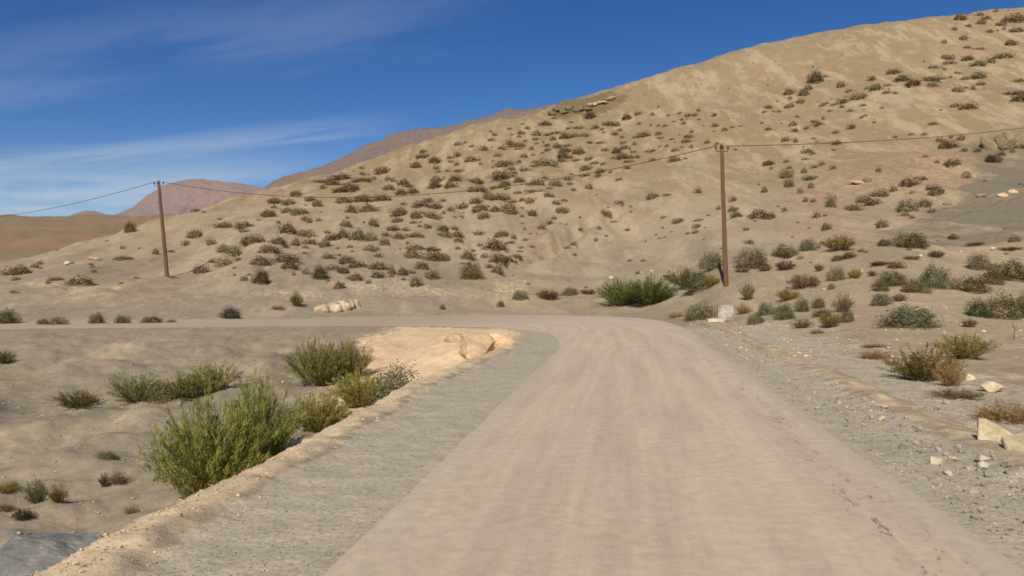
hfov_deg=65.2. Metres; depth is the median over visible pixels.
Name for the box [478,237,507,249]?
shrub
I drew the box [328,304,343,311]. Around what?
boulder
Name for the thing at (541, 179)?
shrub
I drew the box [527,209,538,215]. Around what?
shrub
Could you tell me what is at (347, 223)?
shrub
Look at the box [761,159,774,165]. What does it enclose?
shrub
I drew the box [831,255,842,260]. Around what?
bush
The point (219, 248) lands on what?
shrub
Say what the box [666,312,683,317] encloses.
bush
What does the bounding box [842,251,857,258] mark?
bush
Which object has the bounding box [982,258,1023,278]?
bush
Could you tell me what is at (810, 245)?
bush
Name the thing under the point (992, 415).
bush
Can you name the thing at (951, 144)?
shrub
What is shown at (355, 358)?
bush
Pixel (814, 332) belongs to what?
bush
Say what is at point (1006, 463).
stone
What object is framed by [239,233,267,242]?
shrub
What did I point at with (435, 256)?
shrub
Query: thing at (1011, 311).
bush
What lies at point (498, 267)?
shrub
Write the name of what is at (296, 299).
bush
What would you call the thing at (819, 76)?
shrub
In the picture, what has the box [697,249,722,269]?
bush
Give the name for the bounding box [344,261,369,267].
shrub
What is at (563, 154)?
shrub
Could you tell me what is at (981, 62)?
shrub
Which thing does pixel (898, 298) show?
bush
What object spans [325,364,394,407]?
bush
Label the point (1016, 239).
bush
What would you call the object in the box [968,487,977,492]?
stone
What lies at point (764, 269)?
bush
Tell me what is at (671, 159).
shrub
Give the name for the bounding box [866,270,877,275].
bush
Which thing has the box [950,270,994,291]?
bush
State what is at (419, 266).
shrub
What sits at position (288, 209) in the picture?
shrub
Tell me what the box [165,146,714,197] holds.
power cable
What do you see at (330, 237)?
shrub
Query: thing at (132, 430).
gravel
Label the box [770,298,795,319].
bush
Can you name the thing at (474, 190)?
shrub
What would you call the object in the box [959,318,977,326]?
bush
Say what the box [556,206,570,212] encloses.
shrub
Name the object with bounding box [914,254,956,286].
bush
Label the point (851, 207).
shrub
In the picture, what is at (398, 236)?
shrub
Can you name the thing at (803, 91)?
shrub
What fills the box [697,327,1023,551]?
gravel
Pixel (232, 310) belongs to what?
bush
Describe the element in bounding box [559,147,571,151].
shrub
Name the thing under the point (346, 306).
boulder
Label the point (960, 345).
bush
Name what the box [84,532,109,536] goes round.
rock slab
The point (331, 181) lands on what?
shrub
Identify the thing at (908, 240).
bush
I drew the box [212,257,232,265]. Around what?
shrub
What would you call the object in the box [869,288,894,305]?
bush
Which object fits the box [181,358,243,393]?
bush
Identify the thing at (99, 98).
sky
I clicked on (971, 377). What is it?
stone
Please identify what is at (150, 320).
bush
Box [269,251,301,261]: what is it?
shrub
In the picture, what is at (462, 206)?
shrub
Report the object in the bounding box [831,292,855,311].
bush
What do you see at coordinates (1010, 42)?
shrub
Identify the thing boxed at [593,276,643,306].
bush
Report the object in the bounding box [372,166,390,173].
shrub
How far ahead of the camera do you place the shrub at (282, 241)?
79.16 m
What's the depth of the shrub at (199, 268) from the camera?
68.37 m
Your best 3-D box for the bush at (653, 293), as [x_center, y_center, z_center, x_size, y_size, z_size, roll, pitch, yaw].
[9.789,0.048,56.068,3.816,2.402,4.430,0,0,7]
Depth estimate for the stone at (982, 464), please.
7.90 m
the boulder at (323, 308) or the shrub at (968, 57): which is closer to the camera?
the boulder at (323, 308)
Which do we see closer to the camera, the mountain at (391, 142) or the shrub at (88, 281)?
the shrub at (88, 281)
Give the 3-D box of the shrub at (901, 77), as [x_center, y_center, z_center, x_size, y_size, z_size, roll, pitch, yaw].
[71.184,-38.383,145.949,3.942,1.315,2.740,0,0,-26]
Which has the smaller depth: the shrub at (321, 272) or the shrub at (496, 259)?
the shrub at (321, 272)
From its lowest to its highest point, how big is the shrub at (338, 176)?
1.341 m
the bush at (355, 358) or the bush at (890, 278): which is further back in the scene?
the bush at (890, 278)
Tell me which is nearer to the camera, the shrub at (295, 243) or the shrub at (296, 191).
the shrub at (295, 243)
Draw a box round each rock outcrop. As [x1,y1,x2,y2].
[547,105,592,115]
[587,96,616,107]
[980,131,1023,150]
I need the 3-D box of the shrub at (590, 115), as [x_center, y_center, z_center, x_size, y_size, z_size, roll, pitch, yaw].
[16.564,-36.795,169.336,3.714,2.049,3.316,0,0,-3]
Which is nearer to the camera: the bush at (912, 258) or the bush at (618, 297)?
the bush at (912, 258)
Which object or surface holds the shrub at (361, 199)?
on the ground
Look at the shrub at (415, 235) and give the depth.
86.03 m
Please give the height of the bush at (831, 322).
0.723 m
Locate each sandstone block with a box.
[443,332,463,342]
[459,333,494,359]
[489,333,515,349]
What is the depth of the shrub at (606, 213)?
99.14 m
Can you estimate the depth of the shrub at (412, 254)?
75.00 m
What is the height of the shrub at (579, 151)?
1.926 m
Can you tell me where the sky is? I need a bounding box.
[0,0,1023,216]
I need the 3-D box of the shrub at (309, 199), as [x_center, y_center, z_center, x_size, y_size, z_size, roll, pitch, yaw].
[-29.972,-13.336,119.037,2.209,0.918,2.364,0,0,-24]
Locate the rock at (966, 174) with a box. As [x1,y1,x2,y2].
[961,171,970,177]
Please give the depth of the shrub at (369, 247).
76.96 m
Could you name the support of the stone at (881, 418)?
on the ground
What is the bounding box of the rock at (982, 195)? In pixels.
[976,193,986,196]
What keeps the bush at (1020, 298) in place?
on the ground
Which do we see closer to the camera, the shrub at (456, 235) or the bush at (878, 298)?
the bush at (878, 298)
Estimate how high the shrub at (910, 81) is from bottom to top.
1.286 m
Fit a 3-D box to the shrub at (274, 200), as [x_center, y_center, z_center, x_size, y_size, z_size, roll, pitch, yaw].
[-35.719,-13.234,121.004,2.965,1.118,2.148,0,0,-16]
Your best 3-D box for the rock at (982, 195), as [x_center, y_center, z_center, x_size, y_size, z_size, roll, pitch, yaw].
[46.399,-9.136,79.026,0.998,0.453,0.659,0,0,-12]
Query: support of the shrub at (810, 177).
on the ground
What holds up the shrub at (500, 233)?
on the ground
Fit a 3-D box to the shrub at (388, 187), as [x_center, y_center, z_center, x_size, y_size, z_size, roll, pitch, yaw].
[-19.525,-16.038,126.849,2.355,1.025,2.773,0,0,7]
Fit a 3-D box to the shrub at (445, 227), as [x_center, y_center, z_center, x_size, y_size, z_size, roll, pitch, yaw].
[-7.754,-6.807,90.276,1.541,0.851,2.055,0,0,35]
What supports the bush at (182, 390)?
on the ground
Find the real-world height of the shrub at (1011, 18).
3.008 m
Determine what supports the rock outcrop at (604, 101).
on the ground
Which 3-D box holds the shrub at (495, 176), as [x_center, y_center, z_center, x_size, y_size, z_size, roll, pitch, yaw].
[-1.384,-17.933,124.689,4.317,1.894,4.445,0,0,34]
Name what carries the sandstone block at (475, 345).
on the ground
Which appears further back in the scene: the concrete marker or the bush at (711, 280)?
the bush at (711, 280)
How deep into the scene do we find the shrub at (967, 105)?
126.70 m
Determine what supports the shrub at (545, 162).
on the ground
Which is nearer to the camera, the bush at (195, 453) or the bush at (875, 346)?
the bush at (195, 453)
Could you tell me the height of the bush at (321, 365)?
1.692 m
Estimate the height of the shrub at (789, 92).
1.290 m
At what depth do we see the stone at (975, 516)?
6.23 m
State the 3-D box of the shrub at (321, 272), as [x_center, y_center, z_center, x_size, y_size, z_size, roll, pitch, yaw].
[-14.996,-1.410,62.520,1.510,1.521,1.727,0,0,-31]
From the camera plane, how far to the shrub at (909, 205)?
77.25 m
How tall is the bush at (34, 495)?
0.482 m
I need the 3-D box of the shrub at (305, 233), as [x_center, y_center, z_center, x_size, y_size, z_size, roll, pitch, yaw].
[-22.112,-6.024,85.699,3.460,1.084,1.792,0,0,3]
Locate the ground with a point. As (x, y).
(746, 85)
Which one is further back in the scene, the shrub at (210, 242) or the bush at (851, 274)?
the shrub at (210, 242)
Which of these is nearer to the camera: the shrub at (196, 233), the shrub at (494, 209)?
the shrub at (196, 233)
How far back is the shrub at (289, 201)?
117.66 m
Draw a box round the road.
[0,315,1023,575]
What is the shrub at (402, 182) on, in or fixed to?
on the ground
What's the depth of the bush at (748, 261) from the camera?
53.30 m
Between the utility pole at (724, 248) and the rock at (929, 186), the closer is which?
the utility pole at (724, 248)
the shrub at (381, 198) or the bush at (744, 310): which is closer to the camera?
the bush at (744, 310)
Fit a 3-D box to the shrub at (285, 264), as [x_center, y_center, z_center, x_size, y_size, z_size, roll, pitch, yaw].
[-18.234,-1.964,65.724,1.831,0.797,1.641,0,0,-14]
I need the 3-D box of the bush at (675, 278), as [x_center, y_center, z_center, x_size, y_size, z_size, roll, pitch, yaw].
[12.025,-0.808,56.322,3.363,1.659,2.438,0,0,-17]
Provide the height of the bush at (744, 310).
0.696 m
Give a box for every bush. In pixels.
[0,306,23,323]
[0,349,16,363]
[0,480,23,493]
[0,503,15,511]
[8,508,35,520]
[19,478,50,503]
[36,318,48,324]
[43,388,104,408]
[45,481,69,502]
[47,316,68,324]
[86,311,105,323]
[95,449,118,460]
[97,471,111,486]
[105,371,171,402]
[108,469,129,484]
[113,314,131,322]
[124,502,139,513]
[137,314,163,322]
[137,377,276,499]
[147,374,177,404]
[159,371,207,398]
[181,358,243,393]
[219,304,240,318]
[222,357,308,462]
[271,304,287,309]
[279,332,349,386]
[288,292,304,305]
[288,384,352,432]
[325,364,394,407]
[331,334,376,377]
[368,359,421,405]
[497,301,504,306]
[512,289,528,299]
[535,289,561,299]
[561,286,578,294]
[579,288,595,293]
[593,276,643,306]
[625,273,678,305]
[660,266,701,287]
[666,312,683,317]
[677,269,707,290]
[681,298,716,320]
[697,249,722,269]
[701,274,720,286]
[731,242,770,267]
[734,267,750,271]
[734,303,752,313]
[739,280,756,299]
[743,311,765,323]
[757,298,775,315]
[758,265,771,270]
[770,242,800,257]
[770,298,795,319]
[773,260,795,269]
[775,287,801,300]
[785,273,828,287]
[787,317,813,327]
[794,297,810,311]
[796,236,819,249]
[807,328,824,333]
[809,294,825,307]
[811,308,832,316]
[812,264,824,270]
[818,233,857,250]
[818,310,840,327]
[825,262,847,279]
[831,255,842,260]
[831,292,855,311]
[837,306,854,322]
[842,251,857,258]
[845,268,863,278]
[855,349,890,358]
[860,343,891,347]
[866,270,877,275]
[867,261,893,265]
[869,280,889,290]
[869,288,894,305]
[870,267,907,285]
[872,300,944,327]
[873,341,969,381]
[876,238,893,245]
[887,261,908,267]
[888,227,932,246]
[891,292,908,300]
[900,273,935,292]
[903,255,921,259]
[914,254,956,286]
[922,386,993,399]
[927,250,944,257]
[928,329,1001,358]
[928,358,968,386]
[947,234,958,238]
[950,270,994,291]
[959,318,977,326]
[960,398,1023,423]
[963,250,992,269]
[963,289,993,316]
[964,242,988,244]
[981,263,1008,284]
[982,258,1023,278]
[982,288,1023,318]
[997,246,1022,249]
[1003,290,1023,317]
[1007,235,1021,241]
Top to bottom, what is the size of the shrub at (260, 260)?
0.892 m
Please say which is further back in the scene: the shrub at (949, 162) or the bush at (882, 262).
the shrub at (949, 162)
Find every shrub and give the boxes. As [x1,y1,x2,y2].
[0,264,31,274]
[47,277,63,280]
[63,270,95,285]
[112,255,134,259]
[123,218,139,232]
[185,228,202,237]
[191,264,210,272]
[205,237,216,244]
[211,222,233,227]
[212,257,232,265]
[215,243,228,252]
[223,246,242,254]
[229,220,253,228]
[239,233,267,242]
[248,255,274,264]
[248,268,269,282]
[257,244,281,252]
[260,209,277,216]
[265,236,287,243]
[266,197,282,203]
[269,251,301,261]
[277,221,296,232]
[280,197,294,204]
[280,208,291,212]
[280,259,300,268]
[289,188,302,195]
[289,237,299,245]
[290,207,309,214]
[292,229,321,236]
[300,238,318,243]
[304,195,315,200]
[311,260,328,278]
[312,178,332,182]
[312,199,323,205]
[317,240,332,246]
[321,252,335,258]
[323,229,342,239]
[325,178,343,184]
[326,172,350,179]
[326,261,340,269]
[330,186,346,191]
[332,280,345,288]
[334,196,357,202]
[335,227,349,236]
[336,266,348,272]
[338,182,359,190]
[338,254,356,263]
[339,220,352,226]
[344,204,357,212]
[344,227,364,239]
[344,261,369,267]
[346,271,363,280]
[350,177,372,181]
[352,193,374,201]
[357,203,380,211]
[362,228,377,240]
[363,244,375,250]
[367,261,389,269]
[368,218,378,225]
[368,271,387,277]
[371,192,390,200]
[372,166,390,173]
[378,236,389,244]
[381,184,395,189]
[385,224,401,230]
[387,263,395,273]
[389,206,407,216]
[391,233,407,238]
[392,217,403,222]
[394,177,409,184]
[395,188,407,194]
[396,267,408,275]
[403,247,426,257]
[404,244,426,249]
[405,231,424,236]
[407,187,419,192]
[408,275,424,285]
[409,161,420,167]
[410,210,422,217]
[411,197,429,207]
[414,262,428,268]
[416,152,428,157]
[420,250,445,259]
[423,202,442,208]
[423,211,439,217]
[424,269,442,278]
[426,246,438,250]
[428,157,441,161]
[429,181,441,187]
[430,175,445,181]
[436,225,450,231]
[436,230,452,236]
[443,181,459,187]
[448,174,463,180]
[452,229,463,236]
[454,202,468,208]
[459,249,476,258]
[459,261,486,278]
[465,156,481,161]
[466,176,483,183]
[467,181,489,191]
[469,195,485,203]
[471,204,489,211]
[477,211,491,218]
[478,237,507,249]
[483,190,493,199]
[486,169,516,178]
[487,252,508,262]
[489,205,500,211]
[490,265,503,272]
[491,192,513,200]
[494,160,509,166]
[494,230,510,236]
[497,179,510,186]
[498,201,518,213]
[506,142,525,146]
[511,253,523,258]
[512,177,527,182]
[524,196,536,202]
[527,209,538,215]
[529,176,543,184]
[533,157,561,165]
[537,119,551,124]
[548,179,564,185]
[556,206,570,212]
[557,150,569,157]
[558,133,573,138]
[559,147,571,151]
[572,147,585,153]
[579,165,594,169]
[582,110,595,118]
[601,206,612,215]
[602,121,614,124]
[611,146,620,152]
[614,153,628,158]
[621,113,633,119]
[636,130,649,137]
[646,191,658,198]
[667,155,681,161]
[671,218,682,222]
[727,205,738,211]
[729,210,742,216]
[746,209,773,218]
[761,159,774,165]
[775,168,794,177]
[782,88,796,94]
[783,176,795,186]
[797,89,809,94]
[800,175,816,179]
[805,68,823,82]
[820,223,832,229]
[823,193,836,207]
[843,201,862,209]
[848,90,866,99]
[855,191,872,201]
[858,198,883,205]
[867,83,883,90]
[869,188,889,196]
[876,219,889,226]
[886,68,902,73]
[892,74,911,81]
[892,197,919,210]
[898,177,922,185]
[904,79,920,85]
[916,74,946,80]
[917,198,932,206]
[927,186,946,194]
[938,139,960,147]
[941,54,957,58]
[942,158,965,165]
[952,87,966,91]
[953,12,968,19]
[956,101,979,109]
[961,54,974,60]
[969,59,985,65]
[969,71,987,77]
[984,153,1003,161]
[992,53,1015,57]
[999,10,1023,20]
[1002,90,1023,94]
[1004,39,1018,44]
[1008,27,1023,31]
[1010,94,1023,100]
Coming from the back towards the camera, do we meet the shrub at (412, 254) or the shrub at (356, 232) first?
the shrub at (356, 232)
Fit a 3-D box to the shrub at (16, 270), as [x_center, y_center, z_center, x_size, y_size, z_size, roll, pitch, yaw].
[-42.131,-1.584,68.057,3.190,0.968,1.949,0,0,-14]
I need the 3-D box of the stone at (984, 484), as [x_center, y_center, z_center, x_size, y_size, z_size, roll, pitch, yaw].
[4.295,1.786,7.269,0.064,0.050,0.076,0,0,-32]
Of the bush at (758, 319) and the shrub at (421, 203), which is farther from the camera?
the shrub at (421, 203)
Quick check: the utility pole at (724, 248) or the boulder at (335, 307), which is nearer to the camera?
the utility pole at (724, 248)
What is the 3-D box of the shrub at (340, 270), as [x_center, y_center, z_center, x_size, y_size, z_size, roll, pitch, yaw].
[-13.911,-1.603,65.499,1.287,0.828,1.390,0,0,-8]
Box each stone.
[878,416,885,420]
[898,443,908,448]
[915,426,924,431]
[930,456,942,463]
[943,470,953,475]
[947,456,959,461]
[953,444,962,447]
[964,374,974,380]
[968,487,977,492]
[970,514,979,519]
[975,453,990,461]
[977,461,988,467]
[978,381,1003,392]
[981,481,989,486]
[985,469,996,476]
[1002,461,1011,466]
[1005,467,1017,474]
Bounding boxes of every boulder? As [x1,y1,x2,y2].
[314,304,328,312]
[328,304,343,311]
[341,302,350,309]
[350,300,354,308]
[354,299,359,307]
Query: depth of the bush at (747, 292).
43.19 m
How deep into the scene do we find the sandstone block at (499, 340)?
25.11 m
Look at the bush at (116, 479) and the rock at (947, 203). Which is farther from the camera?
the rock at (947, 203)
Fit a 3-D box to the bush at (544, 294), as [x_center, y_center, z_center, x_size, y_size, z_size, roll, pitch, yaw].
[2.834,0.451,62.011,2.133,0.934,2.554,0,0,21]
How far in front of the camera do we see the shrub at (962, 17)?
185.93 m
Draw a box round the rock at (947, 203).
[942,202,952,205]
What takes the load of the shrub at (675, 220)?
on the ground
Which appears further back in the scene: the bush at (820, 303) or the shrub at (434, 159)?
the shrub at (434, 159)
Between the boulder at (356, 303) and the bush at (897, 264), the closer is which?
the bush at (897, 264)
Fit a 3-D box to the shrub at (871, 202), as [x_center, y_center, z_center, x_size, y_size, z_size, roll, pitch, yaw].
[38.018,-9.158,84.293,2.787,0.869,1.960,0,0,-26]
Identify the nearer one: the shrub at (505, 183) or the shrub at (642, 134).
the shrub at (505, 183)
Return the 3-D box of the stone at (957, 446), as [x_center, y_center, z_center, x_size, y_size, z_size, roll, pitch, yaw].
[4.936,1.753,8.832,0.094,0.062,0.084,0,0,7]
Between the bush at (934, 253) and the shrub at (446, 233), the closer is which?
the bush at (934, 253)
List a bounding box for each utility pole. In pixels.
[153,181,168,276]
[715,144,728,286]
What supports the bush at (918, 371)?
on the ground
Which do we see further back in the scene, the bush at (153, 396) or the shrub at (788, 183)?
the shrub at (788, 183)
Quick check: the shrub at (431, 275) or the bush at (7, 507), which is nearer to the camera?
the bush at (7, 507)
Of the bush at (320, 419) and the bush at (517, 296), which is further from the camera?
the bush at (517, 296)
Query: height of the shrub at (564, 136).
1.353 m
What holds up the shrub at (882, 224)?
on the ground
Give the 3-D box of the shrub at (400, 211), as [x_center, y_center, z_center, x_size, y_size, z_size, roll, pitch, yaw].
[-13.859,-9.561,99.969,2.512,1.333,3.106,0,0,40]
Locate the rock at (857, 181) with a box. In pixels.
[848,180,864,183]
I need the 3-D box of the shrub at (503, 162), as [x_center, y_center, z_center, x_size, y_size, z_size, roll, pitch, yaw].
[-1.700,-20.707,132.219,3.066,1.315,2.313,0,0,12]
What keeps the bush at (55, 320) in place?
on the ground
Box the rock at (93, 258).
[87,256,99,259]
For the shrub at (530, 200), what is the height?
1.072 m
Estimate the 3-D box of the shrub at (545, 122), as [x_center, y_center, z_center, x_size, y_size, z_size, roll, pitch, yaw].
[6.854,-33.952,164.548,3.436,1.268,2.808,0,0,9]
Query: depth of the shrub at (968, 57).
158.87 m
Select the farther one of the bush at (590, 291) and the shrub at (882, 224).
the shrub at (882, 224)
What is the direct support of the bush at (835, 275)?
on the ground
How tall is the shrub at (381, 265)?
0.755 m
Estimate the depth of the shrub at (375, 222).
92.41 m
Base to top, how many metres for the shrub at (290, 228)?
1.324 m
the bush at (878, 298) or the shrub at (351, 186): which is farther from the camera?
the shrub at (351, 186)
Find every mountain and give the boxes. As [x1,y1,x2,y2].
[70,179,263,215]
[264,105,550,188]
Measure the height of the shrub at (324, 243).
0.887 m
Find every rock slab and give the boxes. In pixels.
[0,533,103,575]
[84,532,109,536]
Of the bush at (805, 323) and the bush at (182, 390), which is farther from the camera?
the bush at (805, 323)
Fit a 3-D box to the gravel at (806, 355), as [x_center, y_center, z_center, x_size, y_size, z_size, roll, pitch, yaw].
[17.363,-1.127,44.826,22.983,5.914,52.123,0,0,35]
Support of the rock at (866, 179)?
on the ground
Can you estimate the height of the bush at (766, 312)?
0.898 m
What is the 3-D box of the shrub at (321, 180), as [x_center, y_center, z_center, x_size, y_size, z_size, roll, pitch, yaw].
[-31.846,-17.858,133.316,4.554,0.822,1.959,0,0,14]
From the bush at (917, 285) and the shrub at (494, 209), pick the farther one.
the shrub at (494, 209)
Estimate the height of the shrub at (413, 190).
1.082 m
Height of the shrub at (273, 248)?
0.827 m
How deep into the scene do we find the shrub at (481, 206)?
102.36 m
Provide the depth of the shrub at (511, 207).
102.08 m
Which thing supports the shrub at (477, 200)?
on the ground
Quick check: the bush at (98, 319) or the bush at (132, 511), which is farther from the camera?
the bush at (98, 319)
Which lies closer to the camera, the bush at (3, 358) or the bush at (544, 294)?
the bush at (3, 358)
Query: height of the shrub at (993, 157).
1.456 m
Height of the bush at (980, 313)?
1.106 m
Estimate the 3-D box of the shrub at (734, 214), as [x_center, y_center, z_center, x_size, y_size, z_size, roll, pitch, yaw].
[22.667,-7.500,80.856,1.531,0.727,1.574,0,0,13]
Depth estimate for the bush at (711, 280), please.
50.25 m
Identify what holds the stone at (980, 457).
on the ground
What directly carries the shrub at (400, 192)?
on the ground
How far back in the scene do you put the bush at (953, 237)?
61.33 m
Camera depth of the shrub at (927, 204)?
79.04 m
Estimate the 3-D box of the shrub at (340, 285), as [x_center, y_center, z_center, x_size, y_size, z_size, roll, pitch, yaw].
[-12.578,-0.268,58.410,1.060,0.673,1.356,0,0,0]
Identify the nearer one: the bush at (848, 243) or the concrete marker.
the concrete marker
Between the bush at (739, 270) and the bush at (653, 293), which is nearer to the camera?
the bush at (739, 270)
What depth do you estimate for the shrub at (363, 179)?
131.63 m
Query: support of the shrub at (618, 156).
on the ground
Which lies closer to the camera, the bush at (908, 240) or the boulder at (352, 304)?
the boulder at (352, 304)
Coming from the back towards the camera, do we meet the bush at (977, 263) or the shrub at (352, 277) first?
the shrub at (352, 277)
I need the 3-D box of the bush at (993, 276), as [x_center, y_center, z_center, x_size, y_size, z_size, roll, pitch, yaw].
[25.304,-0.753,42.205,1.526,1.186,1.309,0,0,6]
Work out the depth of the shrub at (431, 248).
79.97 m
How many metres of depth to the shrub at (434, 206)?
106.97 m
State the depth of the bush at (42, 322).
39.19 m
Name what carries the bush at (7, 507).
on the ground
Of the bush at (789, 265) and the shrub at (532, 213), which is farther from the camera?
the shrub at (532, 213)
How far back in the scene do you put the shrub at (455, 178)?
124.93 m
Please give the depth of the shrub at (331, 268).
67.10 m
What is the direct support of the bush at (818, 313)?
on the ground
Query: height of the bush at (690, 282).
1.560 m
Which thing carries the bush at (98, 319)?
on the ground
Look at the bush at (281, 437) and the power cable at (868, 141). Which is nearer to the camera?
the bush at (281, 437)
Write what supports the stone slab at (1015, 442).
on the ground
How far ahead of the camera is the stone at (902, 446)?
8.94 m
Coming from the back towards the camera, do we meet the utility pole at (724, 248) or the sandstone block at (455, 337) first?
the utility pole at (724, 248)
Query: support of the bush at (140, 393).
on the ground
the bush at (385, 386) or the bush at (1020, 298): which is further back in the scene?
the bush at (1020, 298)
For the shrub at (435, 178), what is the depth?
127.91 m
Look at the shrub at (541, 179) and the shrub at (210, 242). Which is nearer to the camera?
the shrub at (210, 242)
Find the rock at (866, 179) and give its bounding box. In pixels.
[862,177,871,182]
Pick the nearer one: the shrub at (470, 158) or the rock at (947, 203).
the rock at (947, 203)
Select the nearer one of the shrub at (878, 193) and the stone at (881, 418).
the stone at (881, 418)
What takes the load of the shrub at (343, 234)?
on the ground
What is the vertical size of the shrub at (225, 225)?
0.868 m
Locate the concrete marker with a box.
[706,305,733,322]
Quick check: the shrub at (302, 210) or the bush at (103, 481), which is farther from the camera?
the shrub at (302, 210)
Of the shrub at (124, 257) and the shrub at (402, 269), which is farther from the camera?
the shrub at (124, 257)
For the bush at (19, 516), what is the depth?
12.41 m
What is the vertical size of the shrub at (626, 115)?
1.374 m
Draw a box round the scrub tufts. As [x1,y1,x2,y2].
[9,8,1023,292]
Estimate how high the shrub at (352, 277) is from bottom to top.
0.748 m
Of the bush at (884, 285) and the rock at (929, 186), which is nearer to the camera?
the bush at (884, 285)
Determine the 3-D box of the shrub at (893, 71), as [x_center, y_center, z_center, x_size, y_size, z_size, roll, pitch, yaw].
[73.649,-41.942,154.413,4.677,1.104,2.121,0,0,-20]
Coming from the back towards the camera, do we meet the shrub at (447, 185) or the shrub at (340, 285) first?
the shrub at (447, 185)
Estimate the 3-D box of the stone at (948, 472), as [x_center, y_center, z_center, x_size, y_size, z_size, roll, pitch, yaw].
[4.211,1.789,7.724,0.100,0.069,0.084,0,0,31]
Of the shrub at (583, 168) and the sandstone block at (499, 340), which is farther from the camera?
the shrub at (583, 168)
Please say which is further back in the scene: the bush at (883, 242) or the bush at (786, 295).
the bush at (883, 242)
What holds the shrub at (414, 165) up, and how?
on the ground
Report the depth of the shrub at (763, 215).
78.43 m
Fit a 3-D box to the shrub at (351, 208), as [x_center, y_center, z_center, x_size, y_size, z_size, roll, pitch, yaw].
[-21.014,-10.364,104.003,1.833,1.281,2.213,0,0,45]
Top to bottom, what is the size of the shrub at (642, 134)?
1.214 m
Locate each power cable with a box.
[6,182,153,215]
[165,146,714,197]
[738,128,1019,145]
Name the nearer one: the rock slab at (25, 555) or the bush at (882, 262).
the rock slab at (25, 555)
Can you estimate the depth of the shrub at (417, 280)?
61.61 m
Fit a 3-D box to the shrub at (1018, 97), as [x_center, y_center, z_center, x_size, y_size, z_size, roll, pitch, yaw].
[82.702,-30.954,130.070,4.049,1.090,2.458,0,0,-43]
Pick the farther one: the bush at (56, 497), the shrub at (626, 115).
the shrub at (626, 115)
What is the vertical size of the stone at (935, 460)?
0.088 m
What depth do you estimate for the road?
7.20 m
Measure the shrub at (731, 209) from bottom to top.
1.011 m
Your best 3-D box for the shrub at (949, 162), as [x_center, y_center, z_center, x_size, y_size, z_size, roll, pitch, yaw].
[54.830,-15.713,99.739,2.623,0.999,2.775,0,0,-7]
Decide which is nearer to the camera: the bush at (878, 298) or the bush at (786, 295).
the bush at (878, 298)
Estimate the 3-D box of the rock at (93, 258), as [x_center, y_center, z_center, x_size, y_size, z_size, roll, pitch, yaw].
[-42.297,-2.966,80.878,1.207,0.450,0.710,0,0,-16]
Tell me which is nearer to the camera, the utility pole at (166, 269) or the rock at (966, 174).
the utility pole at (166, 269)
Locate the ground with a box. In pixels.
[0,7,1023,575]
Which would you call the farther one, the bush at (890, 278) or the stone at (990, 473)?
the bush at (890, 278)
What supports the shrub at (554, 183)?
on the ground
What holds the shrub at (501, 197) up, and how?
on the ground
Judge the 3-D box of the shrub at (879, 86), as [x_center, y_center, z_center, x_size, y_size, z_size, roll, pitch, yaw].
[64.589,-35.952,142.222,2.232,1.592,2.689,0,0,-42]
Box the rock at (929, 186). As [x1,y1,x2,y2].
[926,183,941,188]
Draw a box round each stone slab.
[977,418,1012,441]
[1001,433,1023,451]
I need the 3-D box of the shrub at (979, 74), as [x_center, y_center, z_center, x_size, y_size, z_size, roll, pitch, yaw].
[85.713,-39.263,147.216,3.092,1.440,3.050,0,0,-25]
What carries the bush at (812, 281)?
on the ground
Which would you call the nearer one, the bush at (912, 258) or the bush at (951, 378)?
the bush at (951, 378)
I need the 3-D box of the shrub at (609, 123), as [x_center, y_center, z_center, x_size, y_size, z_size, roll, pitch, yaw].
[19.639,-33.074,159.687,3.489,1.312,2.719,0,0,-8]
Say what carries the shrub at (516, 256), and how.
on the ground
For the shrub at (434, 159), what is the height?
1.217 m
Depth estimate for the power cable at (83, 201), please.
75.44 m
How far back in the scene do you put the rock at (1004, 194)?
79.06 m
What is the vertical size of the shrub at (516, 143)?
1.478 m
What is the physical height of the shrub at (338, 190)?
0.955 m
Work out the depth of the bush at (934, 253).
50.43 m
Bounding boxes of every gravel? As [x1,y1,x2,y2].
[0,331,440,532]
[39,330,554,575]
[690,238,1023,359]
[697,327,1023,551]
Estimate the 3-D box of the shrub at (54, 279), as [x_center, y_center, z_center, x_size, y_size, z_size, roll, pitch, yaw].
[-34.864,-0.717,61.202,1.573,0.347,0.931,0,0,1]
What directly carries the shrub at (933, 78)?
on the ground
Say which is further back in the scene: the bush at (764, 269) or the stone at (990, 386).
the bush at (764, 269)
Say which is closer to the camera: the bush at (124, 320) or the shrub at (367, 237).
the bush at (124, 320)
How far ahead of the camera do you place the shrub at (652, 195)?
103.94 m
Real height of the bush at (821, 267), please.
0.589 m
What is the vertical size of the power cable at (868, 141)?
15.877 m
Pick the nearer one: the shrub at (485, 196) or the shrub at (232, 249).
the shrub at (232, 249)
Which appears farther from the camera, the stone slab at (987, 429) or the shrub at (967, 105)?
the shrub at (967, 105)
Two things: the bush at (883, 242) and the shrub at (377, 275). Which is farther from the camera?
the shrub at (377, 275)
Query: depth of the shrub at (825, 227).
68.68 m
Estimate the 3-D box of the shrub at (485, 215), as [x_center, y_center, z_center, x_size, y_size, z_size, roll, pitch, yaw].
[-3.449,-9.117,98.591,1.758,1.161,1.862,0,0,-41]
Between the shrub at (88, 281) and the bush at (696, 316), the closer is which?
the bush at (696, 316)
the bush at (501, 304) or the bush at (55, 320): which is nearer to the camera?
the bush at (55, 320)
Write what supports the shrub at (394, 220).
on the ground
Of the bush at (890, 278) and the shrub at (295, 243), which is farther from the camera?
the shrub at (295, 243)
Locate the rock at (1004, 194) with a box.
[998,192,1007,196]

